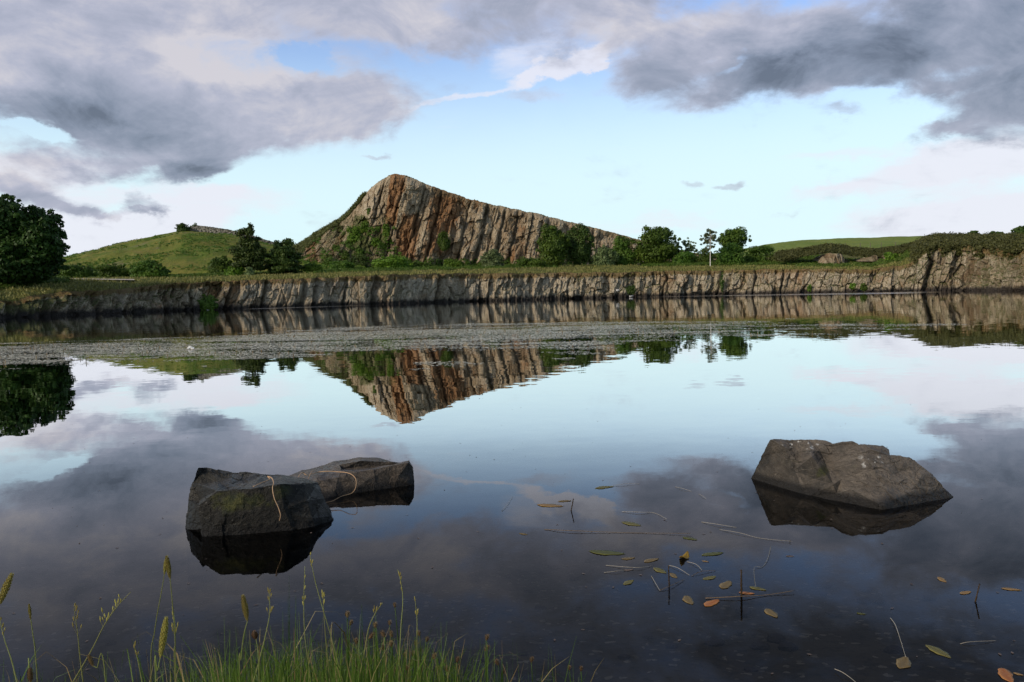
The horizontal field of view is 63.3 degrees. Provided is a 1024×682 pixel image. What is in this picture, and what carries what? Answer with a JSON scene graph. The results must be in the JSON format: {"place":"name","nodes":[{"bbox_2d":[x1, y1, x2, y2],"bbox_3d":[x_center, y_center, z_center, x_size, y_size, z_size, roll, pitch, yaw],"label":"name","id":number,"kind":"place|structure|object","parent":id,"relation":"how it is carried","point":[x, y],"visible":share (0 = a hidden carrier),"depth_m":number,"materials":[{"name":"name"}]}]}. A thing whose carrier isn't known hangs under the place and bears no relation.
{"place":"outdoors","nodes":[
{"label":"outdoors","id":0,"kind":"place"},
{"bbox_2d":[63,231,363,275],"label":"hill","id":1,"kind":"structure","parent":0,"point":[169,262],"depth_m":194.92,"materials":[{"name":"green plant"}]},
{"bbox_2d":[175,222,190,231],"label":"bush","id":2,"kind":"object","parent":1,"relation":"on","point":[182,226],"visible":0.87,"depth_m":252.15,"materials":[{"name":"green plant"}]},
{"bbox_2d":[58,232,367,269],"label":"hill scrub","id":3,"kind":"object","parent":1,"relation":"on","point":[163,255],"visible":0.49,"depth_m":196.89,"materials":[{"name":"green plant"}]},
{"bbox_2d":[190,225,273,244],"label":"stone wall","id":4,"kind":"structure","parent":1,"relation":"on","point":[197,228],"depth_m":255.14,"materials":[{"name":"stone"}]},
{"bbox_2d":[299,174,716,267],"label":"quarry cliff","id":5,"kind":"structure","parent":0,"point":[419,216],"depth_m":193.81,"materials":[{"name":"stone"}]},
{"bbox_2d":[340,250,349,259],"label":"shrub","id":6,"kind":"object","parent":5,"relation":"on","point":[345,255],"visible":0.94,"depth_m":186.79,"materials":[{"name":"green plant"}]},
{"bbox_2d":[346,227,361,243],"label":"shrub","id":7,"kind":"object","parent":5,"relation":"on","point":[352,237],"visible":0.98,"depth_m":191.29,"materials":[{"name":"green plant"}]},
{"bbox_2d":[358,220,368,233],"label":"shrub","id":8,"kind":"object","parent":5,"relation":"on","point":[363,226],"visible":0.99,"depth_m":191.37,"materials":[{"name":"green plant"}]},
{"bbox_2d":[382,223,390,236],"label":"shrub","id":9,"kind":"object","parent":5,"relation":"on","point":[385,227],"visible":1,"depth_m":189.28,"materials":[{"name":"green plant"}]},
{"bbox_2d":[437,230,450,252],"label":"cliff tree","id":10,"kind":"object","parent":5,"relation":"on","point":[443,241],"visible":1,"depth_m":181.36,"materials":[{"name":"green plant"}]},
{"bbox_2d":[292,175,639,253],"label":"ridge heather","id":11,"kind":"object","parent":5,"relation":"on","point":[307,242],"visible":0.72,"depth_m":199.98,"materials":[{"name":"green plant"}]},
{"bbox_2d":[0,234,1022,305],"bbox_3d":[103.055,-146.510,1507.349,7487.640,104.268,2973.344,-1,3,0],"label":"grass ground","id":12,"kind":"structure","parent":0,"point":[516,272],"depth_m":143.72,"materials":[{"name":"plant"}]},
{"bbox_2d":[0,193,70,283],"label":"broadleaf tree","id":13,"kind":"object","parent":12,"relation":"on","point":[33,245],"visible":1,"depth_m":96.17,"materials":[{"name":"green plant"}]},
{"bbox_2d":[55,262,98,277],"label":"bush","id":14,"kind":"object","parent":12,"relation":"on","point":[75,270],"visible":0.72,"depth_m":138.21,"materials":[{"name":"green plant"}]},
{"bbox_2d":[95,263,131,276],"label":"bush","id":15,"kind":"object","parent":12,"relation":"on","point":[108,270],"visible":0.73,"depth_m":147.39,"materials":[{"name":"green plant"}]},
{"bbox_2d":[127,259,170,277],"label":"bush","id":16,"kind":"object","parent":12,"relation":"on","point":[145,268],"visible":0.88,"depth_m":136.94,"materials":[{"name":"green plant"}]},
{"bbox_2d":[203,255,232,273],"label":"bush","id":17,"kind":"object","parent":12,"relation":"on","point":[216,265],"visible":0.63,"depth_m":148.40,"materials":[{"name":"green plant"}]},
{"bbox_2d":[223,266,243,275],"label":"bush","id":18,"kind":"object","parent":12,"relation":"on","point":[232,271],"visible":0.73,"depth_m":138.74,"materials":[{"name":"green plant"}]},
{"bbox_2d":[228,222,267,270],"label":"pine tree","id":19,"kind":"object","parent":12,"relation":"on","point":[245,254],"visible":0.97,"depth_m":138.88,"materials":[{"name":"green plant"}]},
{"bbox_2d":[244,267,254,275],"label":"bush","id":20,"kind":"object","parent":12,"relation":"on","point":[249,270],"visible":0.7,"depth_m":135.18,"materials":[{"name":"green plant"}]},
{"bbox_2d":[263,238,305,274],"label":"tree","id":21,"kind":"object","parent":12,"relation":"on","point":[283,257],"visible":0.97,"depth_m":140.84,"materials":[{"name":"green plant"}]},
{"bbox_2d":[302,263,322,272],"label":"bush","id":22,"kind":"object","parent":12,"relation":"on","point":[309,267],"visible":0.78,"depth_m":143.69,"materials":[{"name":"green plant"}]},
{"bbox_2d":[328,259,354,268],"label":"bush","id":23,"kind":"object","parent":12,"relation":"on","point":[346,263],"visible":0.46,"depth_m":168.34,"materials":[{"name":"green plant"}]},
{"bbox_2d":[346,254,367,267],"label":"bush","id":24,"kind":"object","parent":12,"relation":"on","point":[362,258],"visible":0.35,"depth_m":176.43,"materials":[{"name":"green plant"}]},
{"bbox_2d":[371,252,413,267],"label":"bush","id":25,"kind":"object","parent":12,"relation":"on","point":[393,261],"visible":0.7,"depth_m":165.27,"materials":[{"name":"green plant"}]},
{"bbox_2d":[413,261,431,266],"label":"bush","id":26,"kind":"object","parent":12,"relation":"on","point":[420,263],"visible":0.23,"depth_m":168.91,"materials":[{"name":"green plant"}]},
{"bbox_2d":[443,258,463,266],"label":"bush","id":27,"kind":"object","parent":12,"relation":"on","point":[450,262],"visible":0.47,"depth_m":170.66,"materials":[{"name":"green plant"}]},
{"bbox_2d":[0,248,909,288],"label":"bracken","id":28,"kind":"object","parent":12,"relation":"on","point":[807,261],"visible":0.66,"depth_m":156.28,"materials":[{"name":"green plant"}]},
{"bbox_2d":[302,224,668,267],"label":"scrub","id":29,"kind":"object","parent":12,"relation":"on","point":[381,244],"visible":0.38,"depth_m":189.30,"materials":[{"name":"green plant"}]},
{"bbox_2d":[479,249,503,266],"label":"bush","id":30,"kind":"object","parent":12,"relation":"on","point":[493,257],"visible":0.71,"depth_m":170.09,"materials":[{"name":"green plant"}]},
{"bbox_2d":[516,258,546,266],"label":"bush","id":31,"kind":"object","parent":12,"relation":"on","point":[533,262],"visible":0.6,"depth_m":165.42,"materials":[{"name":"green plant"}]},
{"bbox_2d":[536,223,571,265],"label":"broadleaf tree","id":32,"kind":"object","parent":12,"relation":"on","point":[554,247],"visible":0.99,"depth_m":169.57,"materials":[{"name":"green plant"}]},
{"bbox_2d":[566,223,595,265],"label":"broadleaf tree","id":33,"kind":"object","parent":12,"relation":"on","point":[580,250],"visible":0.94,"depth_m":172.71,"materials":[{"name":"green plant"}]},
{"bbox_2d":[590,244,619,265],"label":"bush","id":34,"kind":"object","parent":12,"relation":"on","point":[598,258],"visible":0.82,"depth_m":172.13,"materials":[{"name":"green plant"}]},
{"bbox_2d":[611,235,639,264],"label":"bush","id":35,"kind":"object","parent":12,"relation":"on","point":[621,247],"visible":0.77,"depth_m":174.75,"materials":[{"name":"green plant"}]},
{"bbox_2d":[630,225,678,263],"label":"broadleaf tree","id":36,"kind":"object","parent":12,"relation":"on","point":[654,246],"visible":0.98,"depth_m":172.23,"materials":[{"name":"green plant"}]},
{"bbox_2d":[671,236,680,260],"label":"broadleaf tree","id":37,"kind":"object","parent":12,"relation":"on","point":[676,242],"visible":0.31,"depth_m":179.40,"materials":[{"name":"green plant"}]},
{"bbox_2d":[672,250,696,262],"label":"bush","id":38,"kind":"object","parent":12,"relation":"on","point":[682,256],"visible":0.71,"depth_m":170.04,"materials":[{"name":"green plant"}]},
{"bbox_2d":[681,237,697,251],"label":"broadleaf tree","id":39,"kind":"object","parent":12,"relation":"on","point":[690,246],"visible":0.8,"depth_m":178.65,"materials":[{"name":"green plant"}]},
{"bbox_2d":[693,248,716,261],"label":"bush","id":40,"kind":"object","parent":12,"relation":"on","point":[705,255],"visible":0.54,"depth_m":176.16,"materials":[{"name":"green plant"}]},
{"bbox_2d":[699,228,719,265],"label":"birch tree","id":41,"kind":"object","parent":12,"relation":"on","point":[712,236],"visible":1,"depth_m":163.15,"materials":[{"name":"green plant"}]},
{"bbox_2d":[713,242,747,264],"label":"bush","id":42,"kind":"object","parent":12,"relation":"on","point":[728,252],"visible":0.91,"depth_m":165.86,"materials":[{"name":"green plant"}]},
{"bbox_2d":[716,226,751,248],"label":"broadleaf tree","id":43,"kind":"object","parent":12,"relation":"on","point":[738,236],"visible":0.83,"depth_m":175.15,"materials":[{"name":"green plant"}]},
{"bbox_2d":[744,245,775,261],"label":"bush","id":44,"kind":"object","parent":12,"relation":"on","point":[754,255],"visible":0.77,"depth_m":169.82,"materials":[{"name":"green plant"}]},
{"bbox_2d":[766,249,797,262],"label":"bush","id":45,"kind":"object","parent":12,"relation":"on","point":[773,259],"visible":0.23,"depth_m":168.66,"materials":[{"name":"green plant"}]},
{"bbox_2d":[813,253,847,263],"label":"rock outcrop","id":46,"kind":"object","parent":12,"relation":"on","point":[831,258],"visible":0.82,"depth_m":159.47,"materials":[{"name":"stone"}]},
{"bbox_2d":[854,255,877,261],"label":"rock outcrop","id":47,"kind":"object","parent":12,"relation":"on","point":[873,258],"visible":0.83,"depth_m":159.90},
{"bbox_2d":[883,252,897,260],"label":"bush","id":48,"kind":"object","parent":12,"relation":"on","point":[889,256],"visible":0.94,"depth_m":150.95,"materials":[{"name":"green plant"}]},
{"bbox_2d":[773,231,1023,266],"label":"heather","id":49,"kind":"object","parent":12,"relation":"on","point":[959,241],"visible":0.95,"depth_m":143.06,"materials":[{"name":"green plant"}]},
{"bbox_2d":[1010,226,1023,233],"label":"bush","id":50,"kind":"object","parent":12,"relation":"on","point":[1019,229],"visible":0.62,"depth_m":188.66,"materials":[{"name":"green plant"}]},
{"bbox_2d":[0,449,1023,681],"bbox_3d":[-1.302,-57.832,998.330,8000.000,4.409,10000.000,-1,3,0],"label":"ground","id":51,"kind":"structure","parent":0,"point":[460,510],"depth_m":5.96,"materials":[{"name":"liquid"}]},
{"bbox_2d":[185,467,344,596],"bbox_3d":[-1.887,1.529,6.569,1.119,1.144,1.363,-1,3,0],"label":"boulder","id":52,"kind":"object","parent":51,"relation":"on","point":[241,538],"visible":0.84,"depth_m":6.01,"materials":[{"name":"stone"}]},
{"bbox_2d":[253,476,280,520],"bbox_3d":[-1.820,1.149,6.085,0.163,0.246,0.489,-3,4,-25],"label":"dry straw","id":53,"kind":"object","parent":52,"relation":"on","point":[272,491],"visible":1,"depth_m":6.00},
{"bbox_2d":[2,604,585,681],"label":"grass","id":54,"kind":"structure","parent":51,"relation":"on","point":[283,672],"depth_m":1.69,"materials":[{"name":"plant"}]},
{"bbox_2d":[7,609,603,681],"bbox_3d":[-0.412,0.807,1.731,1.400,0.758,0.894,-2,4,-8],"label":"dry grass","id":55,"kind":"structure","parent":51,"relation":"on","point":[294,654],"depth_m":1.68,"materials":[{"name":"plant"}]},
{"bbox_2d":[289,457,417,553],"bbox_3d":[-1.415,1.552,7.543,1.150,0.949,1.021,-3,4,-24],"label":"boulder","id":56,"kind":"object","parent":51,"relation":"on","point":[376,508],"visible":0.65,"depth_m":7.22,"materials":[{"name":"stone"}]},
{"bbox_2d":[298,471,356,502],"bbox_3d":[-1.631,1.186,6.945,0.537,0.260,0.430,-5,5,-44],"label":"dry straw","id":57,"kind":"object","parent":56,"relation":"on","point":[332,471],"visible":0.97,"depth_m":6.99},
{"bbox_2d":[393,603,400,666],"bbox_3d":[-0.252,0.889,1.884,0.020,0.607,0.012,-1,3,0],"label":"rush stalk","id":58,"kind":"object","parent":51,"relation":"on","point":[394,605],"visible":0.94,"depth_m":1.87,"materials":[{"name":"green plant"}]},
{"bbox_2d":[0,500,1023,681],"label":"bed pebbles","id":59,"kind":"object","parent":51,"relation":"on","point":[780,638],"visible":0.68,"depth_m":5.09,"materials":[{"name":"green stone"}]},
{"bbox_2d":[740,439,958,565],"bbox_3d":[2.787,1.385,7.116,1.128,1.151,1.745,-3,4,-24],"label":"boulder","id":60,"kind":"object","parent":51,"relation":"on","point":[868,499],"visible":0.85,"depth_m":6.56,"materials":[{"name":"stone"}]},
{"bbox_2d":[0,291,1023,489],"bbox_3d":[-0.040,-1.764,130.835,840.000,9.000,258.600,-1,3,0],"label":"water","id":61,"kind":"structure","parent":0,"point":[939,391],"depth_m":15.20,"materials":[{"name":"liquid"}]},
{"bbox_2d":[0,320,915,363],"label":"pondweed spikes","id":62,"kind":"object","parent":61,"relation":"on","point":[342,340],"visible":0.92,"depth_m":29.96,"materials":[{"name":"plant"}]},
{"bbox_2d":[0,318,965,369],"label":"pondweed","id":63,"kind":"object","parent":61,"relation":"on","point":[327,335],"visible":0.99,"depth_m":29.91,"materials":[{"name":"green plant"}]},
{"bbox_2d":[84,407,1014,673],"bbox_3d":[1.282,1.198,7.774,16.149,0.001,8.574,-1,3,0],"label":"floating debris","id":64,"kind":"object","parent":61,"relation":"on","point":[584,573],"visible":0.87,"depth_m":4.82,"materials":[{"name":"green plant"}]},
{"bbox_2d":[537,504,561,506],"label":"floating leaf","id":65,"kind":"object","parent":61,"relation":"on","point":[550,505],"visible":1,"depth_m":6.54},
{"bbox_2d":[590,550,624,554],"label":"floating leaf","id":66,"kind":"object","parent":61,"relation":"on","point":[605,552],"visible":1,"depth_m":5.35,"materials":[{"name":"plant"}]},
{"bbox_2d":[682,595,693,603],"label":"floating leaf","id":67,"kind":"object","parent":61,"relation":"on","point":[687,599],"visible":1,"depth_m":4.51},
{"bbox_2d":[704,599,718,605],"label":"floating leaf","id":68,"kind":"object","parent":61,"relation":"on","point":[711,602],"visible":1,"depth_m":4.46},
{"bbox_2d":[702,552,722,555],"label":"floating leaf","id":69,"kind":"object","parent":61,"relation":"on","point":[711,553],"visible":1,"depth_m":5.28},
{"bbox_2d":[719,581,731,587],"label":"floating leaf","id":70,"kind":"object","parent":61,"relation":"on","point":[726,584],"visible":1,"depth_m":4.72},
{"bbox_2d":[740,569,742,613],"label":"water plant","id":71,"kind":"object","parent":61,"relation":"in","point":[741,602],"visible":1,"depth_m":4.56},
{"bbox_2d":[705,590,793,598],"bbox_3d":[1.307,1.390,4.538,0.508,0.012,0.032,-2,4,-7],"label":"drifting reed","id":72,"kind":"object","parent":61,"relation":"on","point":[743,596],"visible":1,"depth_m":4.52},
{"bbox_2d":[764,608,777,617],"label":"floating leaf","id":73,"kind":"object","parent":61,"relation":"on","point":[770,612],"visible":1,"depth_m":4.31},
{"bbox_2d":[743,597,904,654],"bbox_3d":[1.587,1.438,4.261,0.091,0.005,0.929,-4,4,-36],"label":"drifting reed","id":74,"kind":"object","parent":61,"relation":"on","point":[822,618],"visible":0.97,"depth_m":4.32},
{"bbox_2d":[896,656,910,667],"bbox_3d":[1.751,1.436,3.711,0.062,0.003,0.140,0,4,27],"label":"floating leaf","id":75,"kind":"object","parent":61,"relation":"on","point":[903,662],"visible":1,"depth_m":3.71,"materials":[{"name":"plant"}]},
{"bbox_2d":[926,645,950,657],"bbox_3d":[1.958,1.425,3.816,0.055,0.003,0.152,-2,4,-15],"label":"floating leaf","id":76,"kind":"object","parent":61,"relation":"on","point":[936,650],"visible":1,"depth_m":3.81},
{"bbox_2d":[971,584,979,613],"bbox_3d":[2.456,1.366,4.399,0.045,0.163,0.011,-1,3,0],"label":"water plant","id":77,"kind":"object","parent":61,"relation":"in","point":[973,609],"visible":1,"depth_m":4.40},
{"bbox_2d":[976,602,1023,658],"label":"drifting reed","id":78,"kind":"object","parent":61,"relation":"on","point":[1002,627],"visible":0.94,"depth_m":4.14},
{"bbox_2d":[998,668,1013,681],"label":"floating leaf","id":79,"kind":"object","parent":61,"relation":"on","point":[1005,674],"visible":1,"depth_m":3.57,"materials":[{"name":"plant"}]},
{"bbox_2d":[0,245,1023,318],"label":"rock bank","id":80,"kind":"object","parent":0,"point":[935,271],"visible":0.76,"depth_m":134.93,"materials":[{"name":"stone"}]},
{"bbox_2d":[197,294,218,309],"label":"bush","id":81,"kind":"object","parent":80,"relation":"on","point":[207,302],"visible":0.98,"depth_m":109.93,"materials":[{"name":"green plant"}]},
{"bbox_2d":[625,285,636,294],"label":"bush","id":82,"kind":"object","parent":80,"relation":"on","point":[630,290],"visible":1,"depth_m":145.01,"materials":[{"name":"green plant"}]},
{"bbox_2d":[719,271,724,291],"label":"bush","id":83,"kind":"object","parent":80,"relation":"on","point":[722,285],"visible":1,"depth_m":148.59,"materials":[{"name":"green plant"}]},
{"bbox_2d":[0,0,1023,256],"label":"sky","id":84,"kind":"structure","parent":0,"point":[778,120],"materials":[{"name":"blue"}]},
{"bbox_2d":[713,233,1010,256],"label":"pasture hill","id":85,"kind":"structure","parent":0,"point":[875,242],"depth_m":318.10,"materials":[{"name":"plant"}]},
{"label":"soil bank","id":86,"kind":"structure","parent":0,"visible":0},
{"bbox_2d":[0,573,13,603],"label":"grass stalk","id":87,"kind":"object","parent":86,"relation":"on","point":[6,587],"depth_m":1.37,"materials":[{"name":"plant"}]},
{"bbox_2d":[0,617,17,681],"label":"grass stalk","id":88,"kind":"object","parent":86,"relation":"on","point":[2,625],"depth_m":1.48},
{"bbox_2d":[27,658,33,681],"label":"grass stalk","id":89,"kind":"object","parent":86,"relation":"on","point":[30,674],"depth_m":1.43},
{"bbox_2d":[28,603,37,681],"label":"grass stalk","id":90,"kind":"object","parent":86,"relation":"on","point":[29,611],"depth_m":1.74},
{"bbox_2d":[72,603,83,681],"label":"grass stalk","id":91,"kind":"object","parent":86,"relation":"on","point":[75,606],"depth_m":1.53,"materials":[{"name":"plant"}]},
{"bbox_2d":[87,653,105,681],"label":"grass stalk","id":92,"kind":"object","parent":86,"relation":"on","point":[90,660],"depth_m":1.49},
{"bbox_2d":[73,592,130,681],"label":"grass stalk","id":93,"kind":"object","parent":86,"relation":"on","point":[117,602],"depth_m":1.53,"materials":[{"name":"plant"}]},
{"bbox_2d":[133,640,142,681],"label":"grass stalk","id":94,"kind":"object","parent":86,"relation":"on","point":[137,660],"depth_m":1.64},
{"bbox_2d":[150,560,165,681],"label":"grass stalk","id":95,"kind":"object","parent":86,"relation":"on","point":[164,569],"depth_m":1.69,"materials":[{"name":"plant"}]},
{"bbox_2d":[154,616,168,681],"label":"grass stalk","id":96,"kind":"object","parent":86,"relation":"on","point":[163,637],"depth_m":1.48,"materials":[{"name":"plant"}]},
{"bbox_2d":[165,555,175,679],"bbox_3d":[-0.644,0.812,1.601,0.011,0.813,0.011,2,5,45],"label":"grass stalk","id":97,"kind":"object","parent":86,"relation":"on","point":[168,566],"depth_m":1.58,"materials":[{"name":"plant"}]},
{"bbox_2d":[171,609,178,681],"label":"grass stalk","id":98,"kind":"object","parent":86,"relation":"on","point":[175,647],"depth_m":1.64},
{"bbox_2d":[239,594,248,681],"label":"grass stalk","id":99,"kind":"object","parent":86,"relation":"on","point":[245,608],"depth_m":1.53,"materials":[{"name":"plant"}]},
{"bbox_2d":[251,630,259,681],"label":"grass stalk","id":100,"kind":"object","parent":86,"relation":"on","point":[254,634],"depth_m":1.54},
{"bbox_2d":[253,588,273,681],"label":"grass stalk","id":101,"kind":"object","parent":86,"relation":"on","point":[269,597],"depth_m":1.53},
{"bbox_2d":[302,571,310,679],"bbox_3d":[-0.387,0.820,1.602,0.012,0.786,0.003,-1,3,0],"label":"grass stalk","id":102,"kind":"object","parent":86,"relation":"on","point":[304,622],"depth_m":1.58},
{"bbox_2d":[310,552,342,681],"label":"grass stalk","id":103,"kind":"object","parent":86,"relation":"on","point":[324,613],"depth_m":1.64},
{"bbox_2d":[322,590,330,681],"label":"grass stalk","id":104,"kind":"object","parent":86,"relation":"on","point":[323,594],"depth_m":1.53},
{"bbox_2d":[345,611,350,681],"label":"rush stalk","id":105,"kind":"object","parent":86,"relation":"on","point":[347,614],"visible":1,"depth_m":1.49,"materials":[{"name":"green plant"}]},
{"bbox_2d":[358,603,382,680],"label":"grass stalk","id":106,"kind":"object","parent":86,"relation":"on","point":[367,632],"depth_m":1.53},
{"bbox_2d":[368,632,374,681],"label":"rush stalk","id":107,"kind":"object","parent":86,"relation":"on","point":[370,635],"visible":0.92,"depth_m":1.56,"materials":[{"name":"green plant"}]},
{"bbox_2d":[373,621,377,681],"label":"rush stalk","id":108,"kind":"object","parent":86,"relation":"on","point":[375,624],"visible":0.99,"depth_m":1.57,"materials":[{"name":"green plant"}]},
{"bbox_2d":[379,630,384,681],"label":"rush stalk","id":109,"kind":"object","parent":86,"relation":"on","point":[382,634],"visible":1,"depth_m":1.54,"materials":[{"name":"green plant"}]},
{"bbox_2d":[398,571,402,681],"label":"grass stalk","id":110,"kind":"object","parent":86,"relation":"on","point":[401,618],"depth_m":1.64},
{"bbox_2d":[414,596,418,680],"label":"grass stalk","id":111,"kind":"object","parent":86,"relation":"on","point":[416,611],"depth_m":1.64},
{"bbox_2d":[485,634,488,681],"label":"rush stalk","id":112,"kind":"object","parent":86,"relation":"on","point":[486,636],"visible":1,"depth_m":1.56,"materials":[{"name":"green plant"}]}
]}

